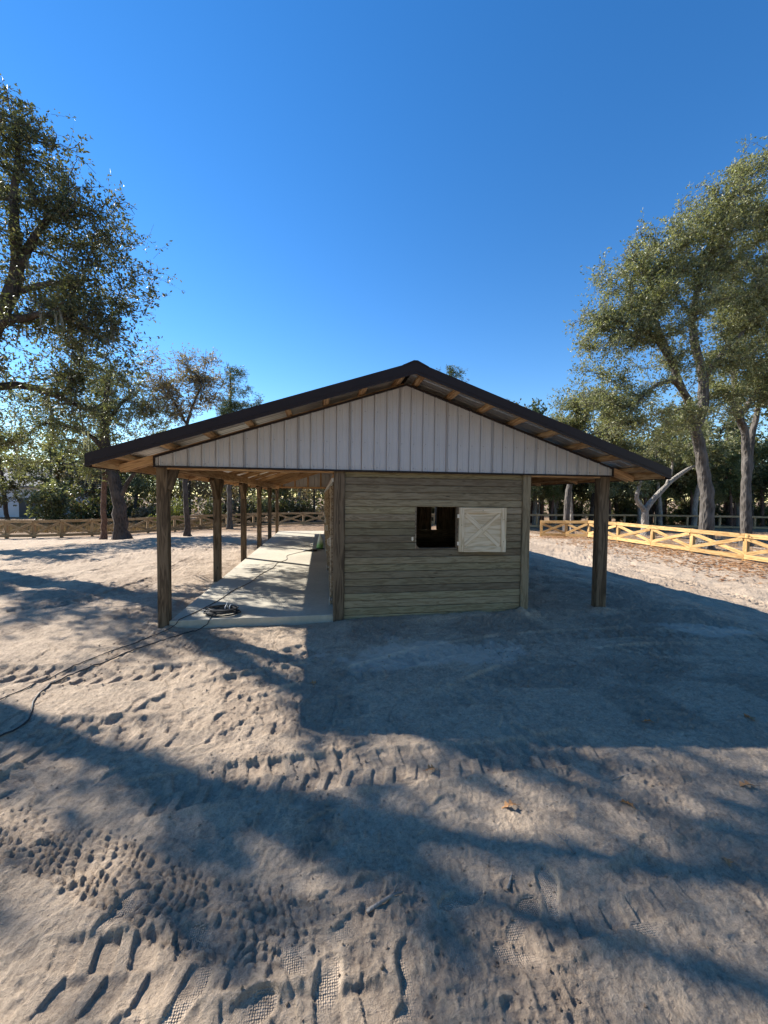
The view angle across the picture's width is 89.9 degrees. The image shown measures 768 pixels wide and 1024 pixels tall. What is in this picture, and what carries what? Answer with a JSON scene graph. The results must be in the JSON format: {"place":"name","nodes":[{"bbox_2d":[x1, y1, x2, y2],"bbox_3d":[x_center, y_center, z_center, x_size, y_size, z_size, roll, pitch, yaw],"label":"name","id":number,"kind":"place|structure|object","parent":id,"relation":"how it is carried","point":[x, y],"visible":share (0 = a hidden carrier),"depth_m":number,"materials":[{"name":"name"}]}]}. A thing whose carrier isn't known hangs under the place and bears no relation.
{"place":"outdoors","nodes":[
{"label":"outdoors","id":0,"kind":"place"},
{"bbox_2d":[0,517,234,532],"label":"fence","id":1,"kind":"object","parent":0,"point":[66,527],"depth_m":29.54,"materials":[{"name":"brown wood"}]},
{"bbox_2d":[0,495,767,1023],"bbox_3d":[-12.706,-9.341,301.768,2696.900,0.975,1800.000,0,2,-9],"label":"ground","id":2,"kind":"structure","parent":0,"point":[146,931],"depth_m":2.60,"materials":[{"name":"beige sand"}]},
{"bbox_2d":[0,408,37,472],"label":"oak tree","id":3,"kind":"object","parent":2,"relation":"on","point":[9,442],"visible":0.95,"depth_m":19.43,"materials":[{"name":"green plant"}]},
{"bbox_2d":[0,425,38,519],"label":"woodland tree","id":4,"kind":"object","parent":2,"relation":"on","point":[5,484],"visible":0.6,"depth_m":36.03,"materials":[{"name":"green plant"}]},
{"bbox_2d":[11,430,77,479],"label":"woodland tree","id":5,"kind":"object","parent":2,"relation":"on","point":[51,449],"visible":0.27,"depth_m":38.31,"materials":[{"name":"green plant"}]},
{"bbox_2d":[1,437,90,498],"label":"woodland tree","id":6,"kind":"object","parent":2,"relation":"on","point":[29,479],"visible":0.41,"depth_m":36.03,"materials":[{"name":"green plant"}]},
{"bbox_2d":[0,468,92,516],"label":"house","id":7,"kind":"structure","parent":2,"relation":"on","point":[16,511],"depth_m":45.63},
{"bbox_2d":[19,498,39,516],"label":"garage door","id":8,"kind":"structure","parent":7,"relation":"in","point":[22,505],"depth_m":45.66,"materials":[{"name":"grey paint"}]},
{"bbox_2d":[14,479,83,524],"bbox_3d":[-28.804,-0.612,33.393,4.194,4.823,4.712,1,2,18],"label":"shrub","id":9,"kind":"object","parent":2,"relation":"on","point":[50,489],"visible":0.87,"depth_m":32.80,"materials":[{"name":"green plant"}]},
{"bbox_2d":[28,455,92,491],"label":"woodland tree","id":10,"kind":"object","parent":2,"relation":"on","point":[59,470],"visible":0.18,"depth_m":39.10,"materials":[{"name":"green plant"}]},
{"bbox_2d":[43,484,111,527],"bbox_3d":[-25.060,-0.227,32.722,4.299,4.240,4.223,1,2,0],"label":"shrub","id":11,"kind":"object","parent":2,"relation":"on","point":[88,510],"visible":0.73,"depth_m":31.67,"materials":[{"name":"green plant"}]},
{"bbox_2d":[0,342,179,539],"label":"oak tree","id":12,"kind":"object","parent":2,"relation":"on","point":[117,489],"visible":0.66,"depth_m":21.24,"materials":[{"name":"green plant"}]},
{"bbox_2d":[57,434,123,505],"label":"woodland tree","id":13,"kind":"object","parent":2,"relation":"on","point":[92,487],"visible":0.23,"depth_m":36.37,"materials":[{"name":"green plant"}]},
{"bbox_2d":[0,73,183,451],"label":"oak tree","id":14,"kind":"object","parent":2,"relation":"on","point":[64,206],"visible":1,"depth_m":11.09,"materials":[{"name":"green plant"}]},
{"bbox_2d":[60,459,127,504],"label":"woodland tree","id":15,"kind":"object","parent":2,"relation":"on","point":[96,484],"visible":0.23,"depth_m":35.90,"materials":[{"name":"green plant"}]},
{"bbox_2d":[78,374,127,539],"bbox_3d":[-16.939,-3.443,23.069,2.672,10.475,2.492,0,2,-9],"label":"pine tree","id":16,"kind":"object","parent":2,"relation":"on","point":[104,534],"visible":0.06,"depth_m":22.91,"materials":[{"name":"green plant"}]},
{"bbox_2d":[100,495,129,521],"bbox_3d":[-27.102,-0.272,38.569,3.084,3.546,3.464,0,2,-25],"label":"shrub","id":17,"kind":"object","parent":2,"relation":"on","point":[108,505],"visible":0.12,"depth_m":38.14,"materials":[{"name":"green plant"}]},
{"bbox_2d":[97,429,145,493],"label":"woodland tree","id":18,"kind":"object","parent":2,"relation":"on","point":[116,439],"visible":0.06,"depth_m":53.61,"materials":[{"name":"green plant"}]},
{"bbox_2d":[107,493,143,518],"bbox_3d":[-26.363,-0.322,39.365,3.781,3.797,3.849,1,2,13],"label":"shrub","id":19,"kind":"object","parent":2,"relation":"on","point":[130,504],"visible":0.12,"depth_m":39.22,"materials":[{"name":"green plant"}]},
{"bbox_2d":[118,437,155,517],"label":"woodland tree","id":20,"kind":"object","parent":2,"relation":"on","point":[138,484],"visible":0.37,"depth_m":38.78,"materials":[{"name":"green plant"}]},
{"bbox_2d":[128,505,153,525],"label":"shrub","id":21,"kind":"object","parent":2,"relation":"on","point":[140,514],"visible":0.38,"depth_m":33.48,"materials":[{"name":"green plant"}]},
{"bbox_2d":[136,498,155,516],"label":"shrub","id":22,"kind":"object","parent":2,"relation":"on","point":[149,505],"visible":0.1,"depth_m":38.65,"materials":[{"name":"green plant"}]},
{"bbox_2d":[148,495,183,525],"bbox_3d":[-16.986,0.250,30.999,2.835,3.186,2.584,1,2,11],"label":"shrub","id":23,"kind":"object","parent":2,"relation":"on","point":[174,511],"visible":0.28,"depth_m":31.16,"materials":[{"name":"green plant"}]},
{"bbox_2d":[142,474,197,500],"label":"woodland tree","id":24,"kind":"object","parent":2,"relation":"on","point":[173,494],"visible":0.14,"depth_m":41.39,"materials":[{"name":"green plant"}]},
{"bbox_2d":[128,342,234,535],"bbox_3d":[-11.776,-4.063,22.448,5.992,11.282,3.914,0,2,-9],"label":"oak tree","id":25,"kind":"object","parent":2,"relation":"on","point":[198,380],"visible":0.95,"depth_m":22.04,"materials":[{"name":"green plant"}]},
{"bbox_2d":[180,479,225,514],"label":"woodland tree","id":26,"kind":"object","parent":2,"relation":"on","point":[195,485],"visible":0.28,"depth_m":39.83,"materials":[{"name":"green plant"}]},
{"bbox_2d":[197,502,226,521],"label":"shrub","id":27,"kind":"object","parent":2,"relation":"on","point":[208,511],"visible":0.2,"depth_m":33.99,"materials":[{"name":"green plant"}]},
{"bbox_2d":[0,512,434,538],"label":"paddock fence","id":28,"kind":"object","parent":2,"relation":"on","point":[6,534],"visible":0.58,"depth_m":26.67,"materials":[{"name":"brown wood"}]},
{"bbox_2d":[199,496,236,514],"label":"shrub","id":29,"kind":"object","parent":2,"relation":"on","point":[222,507],"visible":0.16,"depth_m":36.73,"materials":[{"name":"green plant"}]},
{"bbox_2d":[202,486,249,507],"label":"woodland tree","id":30,"kind":"object","parent":2,"relation":"on","point":[224,490],"visible":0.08,"depth_m":43.70,"materials":[{"name":"green plant"}]},
{"bbox_2d":[221,485,240,508],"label":"woodland tree","id":31,"kind":"object","parent":2,"relation":"on","point":[235,489],"visible":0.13,"depth_m":39.34,"materials":[{"name":"green plant"}]},
{"bbox_2d":[204,362,264,528],"bbox_3d":[-11.180,-4.933,29.319,4.585,12.752,2.734,0,2,-9],"label":"pine tree","id":32,"kind":"object","parent":2,"relation":"on","point":[230,406],"visible":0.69,"depth_m":29.17,"materials":[{"name":"plant"}]},
{"bbox_2d":[223,495,254,522],"bbox_3d":[-13.591,-0.045,36.271,3.224,3.157,3.013,1,2,19],"label":"shrub","id":33,"kind":"object","parent":2,"relation":"on","point":[235,504],"visible":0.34,"depth_m":36.03,"materials":[{"name":"green plant"}]},
{"bbox_2d":[223,487,256,512],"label":"woodland tree","id":34,"kind":"object","parent":2,"relation":"on","point":[254,495],"visible":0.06,"depth_m":45.22,"materials":[{"name":"green plant"}]},
{"bbox_2d":[169,531,332,627],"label":"aisle slab","id":35,"kind":"structure","parent":2,"relation":"on","point":[293,589],"depth_m":7.94,"materials":[{"name":"concrete"}]},
{"bbox_2d":[0,603,240,736],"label":"extension cord","id":36,"kind":"object","parent":35,"relation":"on","point":[222,609],"visible":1,"depth_m":5.94,"materials":[{"name":"black rubber"}]},
{"bbox_2d":[0,551,303,699],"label":"extension cord","id":37,"kind":"object","parent":35,"relation":"on","point":[130,644],"visible":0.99,"depth_m":5.09,"materials":[{"name":"black rubber"}]},
{"bbox_2d":[315,534,324,549],"bbox_3d":[-2.361,1.087,14.210,0.300,0.565,0.240,0,2,-21],"label":"traffic cone","id":38,"kind":"object","parent":35,"relation":"on","point":[319,543],"visible":0.98,"depth_m":14.15,"materials":[{"name":"green plastic"}]},
{"bbox_2d":[235,501,267,521],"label":"shrub","id":39,"kind":"object","parent":2,"relation":"on","point":[249,510],"visible":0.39,"depth_m":35.47,"materials":[{"name":"green plant"}]},
{"bbox_2d":[247,496,274,521],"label":"shrub","id":40,"kind":"object","parent":2,"relation":"on","point":[265,500],"visible":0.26,"depth_m":36.64,"materials":[{"name":"green plant"}]},
{"bbox_2d":[262,489,296,515],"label":"woodland tree","id":41,"kind":"object","parent":2,"relation":"on","point":[283,490],"visible":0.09,"depth_m":45.04,"materials":[{"name":"green plant"}]},
{"bbox_2d":[265,491,298,521],"bbox_3d":[-10.752,-0.378,38.570,3.626,3.641,3.691,2,2,28],"label":"shrub","id":42,"kind":"object","parent":2,"relation":"on","point":[281,518],"visible":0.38,"depth_m":38.04,"materials":[{"name":"green plant"}]},
{"bbox_2d":[279,493,313,521],"bbox_3d":[-9.100,-0.148,38.677,3.734,3.635,2.885,3,3,41],"label":"shrub","id":43,"kind":"object","parent":2,"relation":"on","point":[291,507],"visible":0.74,"depth_m":38.18,"materials":[{"name":"green plant"}]},
{"bbox_2d":[289,489,323,520],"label":"woodland tree","id":44,"kind":"object","parent":2,"relation":"on","point":[307,495],"visible":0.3,"depth_m":39.69,"materials":[{"name":"green plant"}]},
{"bbox_2d":[296,501,318,521],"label":"shrub","id":45,"kind":"object","parent":2,"relation":"on","point":[307,517],"visible":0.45,"depth_m":38.71,"materials":[{"name":"green plant"}]},
{"bbox_2d":[84,360,671,627],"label":"horse barn","id":46,"kind":"structure","parent":2,"relation":"on","point":[387,460],"depth_m":6.44,"materials":[{"name":"brown wood"}]},
{"bbox_2d":[325,489,326,552],"bbox_3d":[-2.024,0.263,13.552,0.073,2.210,1.500,0,2,-8],"label":"sliding door","id":47,"kind":"structure","parent":46,"relation":"in","point":[326,489],"depth_m":12.92,"materials":[{"name":"brown wood"}]},
{"bbox_2d":[326,487,328,570],"bbox_3d":[-1.547,0.386,10.492,0.101,2.210,1.500,0,2,-9],"label":"sliding door","id":48,"kind":"structure","parent":46,"relation":"in","point":[327,566],"depth_m":9.88,"materials":[{"name":"brown wood"}]},
{"bbox_2d":[328,483,332,603],"bbox_3d":[-1.047,0.509,7.435,0.101,2.210,1.500,0,2,-9],"label":"sliding door","id":49,"kind":"structure","parent":46,"relation":"in","point":[330,544],"depth_m":6.82,"materials":[{"name":"brown wood"}]},
{"bbox_2d":[0,622,767,1023],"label":"earth crumbs","id":50,"kind":"object","parent":2,"relation":"on","point":[382,966],"visible":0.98,"depth_m":2.78,"materials":[{"name":"brown soil"}]},
{"bbox_2d":[1,424,767,514],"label":"woods","id":51,"kind":"object","parent":2,"relation":"on","point":[265,494],"visible":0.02,"depth_m":61.02,"materials":[{"name":"green plant"}]},
{"bbox_2d":[366,884,402,913],"bbox_3d":[0.000,1.947,1.937,0.199,0.046,0.037,-1,2,-27],"label":"stick","id":52,"kind":"object","parent":2,"relation":"on","point":[377,904],"visible":1,"depth_m":1.92,"materials":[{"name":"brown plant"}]},
{"bbox_2d":[436,364,468,381],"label":"pine tree","id":53,"kind":"object","parent":2,"relation":"on","point":[452,372],"visible":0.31,"depth_m":49.13,"materials":[{"name":"green plant"}]},
{"bbox_2d":[532,492,537,524],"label":"woodland tree","id":54,"kind":"object","parent":2,"relation":"on","point":[535,507],"visible":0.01,"depth_m":38.95,"materials":[{"name":"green plant"}]},
{"bbox_2d":[528,398,547,522],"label":"woodland tree","id":55,"kind":"object","parent":2,"relation":"on","point":[533,405],"visible":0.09,"depth_m":42.70,"materials":[{"name":"green plant"}]},
{"bbox_2d":[531,486,551,524],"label":"woodland tree","id":56,"kind":"object","parent":2,"relation":"on","point":[540,500],"visible":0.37,"depth_m":38.75,"materials":[{"name":"green plant"}]},
{"bbox_2d":[531,415,551,523],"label":"woodland tree","id":57,"kind":"object","parent":2,"relation":"on","point":[542,496],"visible":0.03,"depth_m":39.50,"materials":[{"name":"green plant"}]},
{"bbox_2d":[543,485,563,524],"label":"woodland tree","id":58,"kind":"object","parent":2,"relation":"on","point":[554,494],"visible":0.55,"depth_m":36.96,"materials":[{"name":"green plant"}]},
{"bbox_2d":[544,485,565,524],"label":"woodland tree","id":59,"kind":"object","parent":2,"relation":"on","point":[559,498],"visible":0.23,"depth_m":39.48,"materials":[{"name":"green plant"}]},
{"bbox_2d":[548,502,563,523],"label":"shrub","id":60,"kind":"object","parent":2,"relation":"on","point":[560,518],"visible":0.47,"depth_m":41.93,"materials":[{"name":"green plant"}]},
{"bbox_2d":[549,484,588,500],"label":"woodland tree","id":61,"kind":"object","parent":2,"relation":"on","point":[577,490],"visible":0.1,"depth_m":41.19,"materials":[{"name":"green plant"}]},
{"bbox_2d":[570,491,574,533],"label":"young tree","id":62,"kind":"object","parent":2,"relation":"on","point":[571,513],"visible":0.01,"depth_m":29.63,"materials":[{"name":"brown plant"}]},
{"bbox_2d":[574,502,586,520],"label":"shrub","id":63,"kind":"object","parent":2,"relation":"on","point":[577,511],"visible":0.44,"depth_m":43.65,"materials":[{"name":"green plant"}]},
{"bbox_2d":[574,484,590,520],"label":"woodland tree","id":64,"kind":"object","parent":2,"relation":"on","point":[583,500],"visible":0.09,"depth_m":45.78,"materials":[{"name":"green plant"}]},
{"bbox_2d":[545,382,646,533],"bbox_3d":[14.070,-3.600,26.960,7.643,10.918,4.542,0,2,-9],"label":"oak tree","id":65,"kind":"object","parent":2,"relation":"on","point":[579,421],"visible":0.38,"depth_m":26.57,"materials":[{"name":"green plant"}]},
{"bbox_2d":[583,482,622,499],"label":"woodland tree","id":66,"kind":"object","parent":2,"relation":"on","point":[592,488],"visible":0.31,"depth_m":37.09,"materials":[{"name":"green plant"}]},
{"bbox_2d":[577,431,645,521],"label":"woodland tree","id":67,"kind":"object","parent":2,"relation":"on","point":[615,504],"visible":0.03,"depth_m":43.61,"materials":[{"name":"green plant"}]},
{"bbox_2d":[582,407,645,520],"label":"woodland tree","id":68,"kind":"object","parent":2,"relation":"on","point":[591,511],"visible":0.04,"depth_m":39.82,"materials":[{"name":"green plant"}]},
{"bbox_2d":[609,482,620,521],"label":"woodland tree","id":69,"kind":"object","parent":2,"relation":"on","point":[610,519],"visible":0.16,"depth_m":38.14,"materials":[{"name":"green plant"}]},
{"bbox_2d":[611,495,636,522],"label":"shrub","id":70,"kind":"object","parent":2,"relation":"on","point":[622,502],"visible":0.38,"depth_m":44.89,"materials":[{"name":"green plant"}]},
{"bbox_2d":[612,504,636,523],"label":"shrub","id":71,"kind":"object","parent":2,"relation":"on","point":[632,519],"visible":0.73,"depth_m":42.53,"materials":[{"name":"green plant"}]},
{"bbox_2d":[617,480,657,523],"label":"woodland tree","id":72,"kind":"object","parent":2,"relation":"on","point":[648,483],"visible":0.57,"depth_m":36.93,"materials":[{"name":"green plant"}]},
{"bbox_2d":[636,447,659,504],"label":"woodland tree","id":73,"kind":"object","parent":2,"relation":"on","point":[645,501],"visible":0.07,"depth_m":38.24,"materials":[{"name":"green plant"}]},
{"bbox_2d":[530,514,767,528],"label":"paddock fence","id":74,"kind":"object","parent":2,"relation":"on","point":[687,520],"visible":0.48,"depth_m":37.05,"materials":[{"name":"brown wood"}]},
{"bbox_2d":[530,527,767,587],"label":"leaf litter","id":75,"kind":"object","parent":2,"relation":"on","point":[683,551],"visible":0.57,"depth_m":15.76,"materials":[{"name":"brown plant"}]},
{"bbox_2d":[540,520,767,561],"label":"paddock fence","id":76,"kind":"object","parent":2,"relation":"on","point":[745,554],"visible":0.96,"depth_m":17.93,"materials":[{"name":"yellow wood"}]},
{"bbox_2d":[619,426,692,524],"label":"woodland tree","id":77,"kind":"object","parent":2,"relation":"on","point":[651,510],"visible":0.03,"depth_m":40.36,"materials":[{"name":"green plant"}]},
{"bbox_2d":[653,465,670,501],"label":"woodland tree","id":78,"kind":"object","parent":2,"relation":"on","point":[665,493],"visible":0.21,"depth_m":38.73,"materials":[{"name":"green plant"}]},
{"bbox_2d":[562,134,767,549],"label":"oak tree","id":79,"kind":"object","parent":2,"relation":"on","point":[651,310],"visible":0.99,"depth_m":17.41,"materials":[{"name":"green plant"}]},
{"bbox_2d":[621,428,709,524],"bbox_3d":[27.849,-3.655,40.520,8.350,10.408,6.998,1,2,0],"label":"woodland tree","id":80,"kind":"object","parent":2,"relation":"on","point":[689,473],"visible":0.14,"depth_m":39.01,"materials":[{"name":"green plant"}]},
{"bbox_2d":[641,436,690,524],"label":"woodland tree","id":81,"kind":"object","parent":2,"relation":"on","point":[659,503],"visible":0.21,"depth_m":38.04,"materials":[{"name":"green plant"}]},
{"bbox_2d":[652,485,683,504],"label":"woodland tree","id":82,"kind":"object","parent":2,"relation":"on","point":[671,495],"visible":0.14,"depth_m":39.21,"materials":[{"name":"green plant"}]},
{"bbox_2d":[664,508,681,524],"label":"shrub","id":83,"kind":"object","parent":2,"relation":"on","point":[670,520],"visible":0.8,"depth_m":41.94,"materials":[{"name":"green plant"}]},
{"bbox_2d":[610,416,736,535],"bbox_3d":[19.810,-2.685,27.474,9.489,8.945,3.700,0,2,-9],"label":"oak tree","id":84,"kind":"object","parent":2,"relation":"on","point":[647,506],"visible":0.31,"depth_m":27.23,"materials":[{"name":"green plant"}]},
{"bbox_2d":[674,501,699,525],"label":"shrub","id":85,"kind":"object","parent":2,"relation":"on","point":[683,512],"visible":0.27,"depth_m":41.83,"materials":[{"name":"green plant"}]},
{"bbox_2d":[662,402,721,524],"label":"woodland tree","id":86,"kind":"object","parent":2,"relation":"on","point":[681,491],"visible":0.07,"depth_m":41.05,"materials":[{"name":"green plant"}]},
{"bbox_2d":[680,457,713,525],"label":"woodland tree","id":87,"kind":"object","parent":2,"relation":"on","point":[689,490],"visible":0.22,"depth_m":39.14,"materials":[{"name":"green plant"}]},
{"bbox_2d":[667,419,740,527],"bbox_3d":[31.017,-3.883,37.708,6.268,11.046,6.022,-1,3,-38],"label":"woodland tree","id":88,"kind":"object","parent":2,"relation":"on","point":[722,450],"visible":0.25,"depth_m":37.06,"materials":[{"name":"green plant"}]},
{"bbox_2d":[666,408,749,503],"bbox_3d":[33.414,-5.066,41.401,7.727,13.237,8.586,2,3,35],"label":"woodland tree","id":89,"kind":"object","parent":2,"relation":"on","point":[725,428],"visible":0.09,"depth_m":38.89,"materials":[{"name":"green plant"}]},
{"bbox_2d":[699,484,725,504],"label":"woodland tree","id":90,"kind":"object","parent":2,"relation":"on","point":[720,494],"visible":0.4,"depth_m":40.25,"materials":[{"name":"green plant"}]},
{"bbox_2d":[715,506,728,524],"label":"shrub","id":91,"kind":"object","parent":2,"relation":"on","point":[723,513],"visible":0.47,"depth_m":42.66,"materials":[{"name":"green plant"}]},
{"bbox_2d":[684,181,767,546],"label":"oak tree","id":92,"kind":"object","parent":2,"relation":"on","point":[760,376],"visible":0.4,"depth_m":19.58,"materials":[{"name":"green plant"}]},
{"bbox_2d":[714,465,740,525],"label":"woodland tree","id":93,"kind":"object","parent":2,"relation":"on","point":[734,503],"visible":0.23,"depth_m":41.24,"materials":[{"name":"green plant"}]},
{"bbox_2d":[714,452,741,528],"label":"woodland tree","id":94,"kind":"object","parent":2,"relation":"on","point":[729,489],"visible":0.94,"depth_m":37.19,"materials":[{"name":"green plant"}]},
{"bbox_2d":[696,449,762,524],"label":"woodland tree","id":95,"kind":"object","parent":2,"relation":"on","point":[712,471],"visible":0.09,"depth_m":41.97,"materials":[{"name":"green plant"}]},
{"bbox_2d":[710,393,767,523],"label":"woodland tree","id":96,"kind":"object","parent":2,"relation":"on","point":[759,435],"visible":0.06,"depth_m":43.46,"materials":[{"name":"green plant"}]},
{"bbox_2d":[713,427,767,525],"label":"woodland tree","id":97,"kind":"object","parent":2,"relation":"on","point":[738,503],"visible":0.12,"depth_m":42.12,"materials":[{"name":"green plant"}]},
{"bbox_2d":[714,416,767,524],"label":"woodland tree","id":98,"kind":"object","parent":2,"relation":"on","point":[728,506],"visible":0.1,"depth_m":42.35,"materials":[{"name":"green plant"}]},
{"bbox_2d":[717,437,767,519],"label":"woodland tree","id":99,"kind":"object","parent":2,"relation":"on","point":[754,487],"visible":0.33,"depth_m":40.63,"materials":[{"name":"plant"}]},
{"bbox_2d":[722,336,767,544],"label":"oak tree","id":100,"kind":"object","parent":2,"relation":"on","point":[754,424],"visible":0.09,"depth_m":20.62,"materials":[{"name":"green plant"}]},
{"bbox_2d":[753,445,767,526],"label":"woodland tree","id":101,"kind":"object","parent":2,"relation":"on","point":[762,509],"visible":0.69,"depth_m":40.78,"materials":[{"name":"green plant"}]},
{"bbox_2d":[754,507,766,524],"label":"shrub","id":102,"kind":"object","parent":2,"relation":"on","point":[756,512],"visible":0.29,"depth_m":41.80,"materials":[{"name":"green plant"}]},
{"bbox_2d":[754,428,767,510],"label":"woodland tree","id":103,"kind":"object","parent":2,"relation":"on","point":[758,505],"visible":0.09,"depth_m":44.58,"materials":[{"name":"green plant"}]},
{"bbox_2d":[754,503,767,525],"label":"shrub","id":104,"kind":"object","parent":2,"relation":"on","point":[766,512],"visible":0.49,"depth_m":42.29,"materials":[{"name":"green plant"}]},
{"bbox_2d":[0,0,767,501],"label":"sky","id":105,"kind":"structure","parent":0,"point":[342,190],"materials":[{"name":"blue"}]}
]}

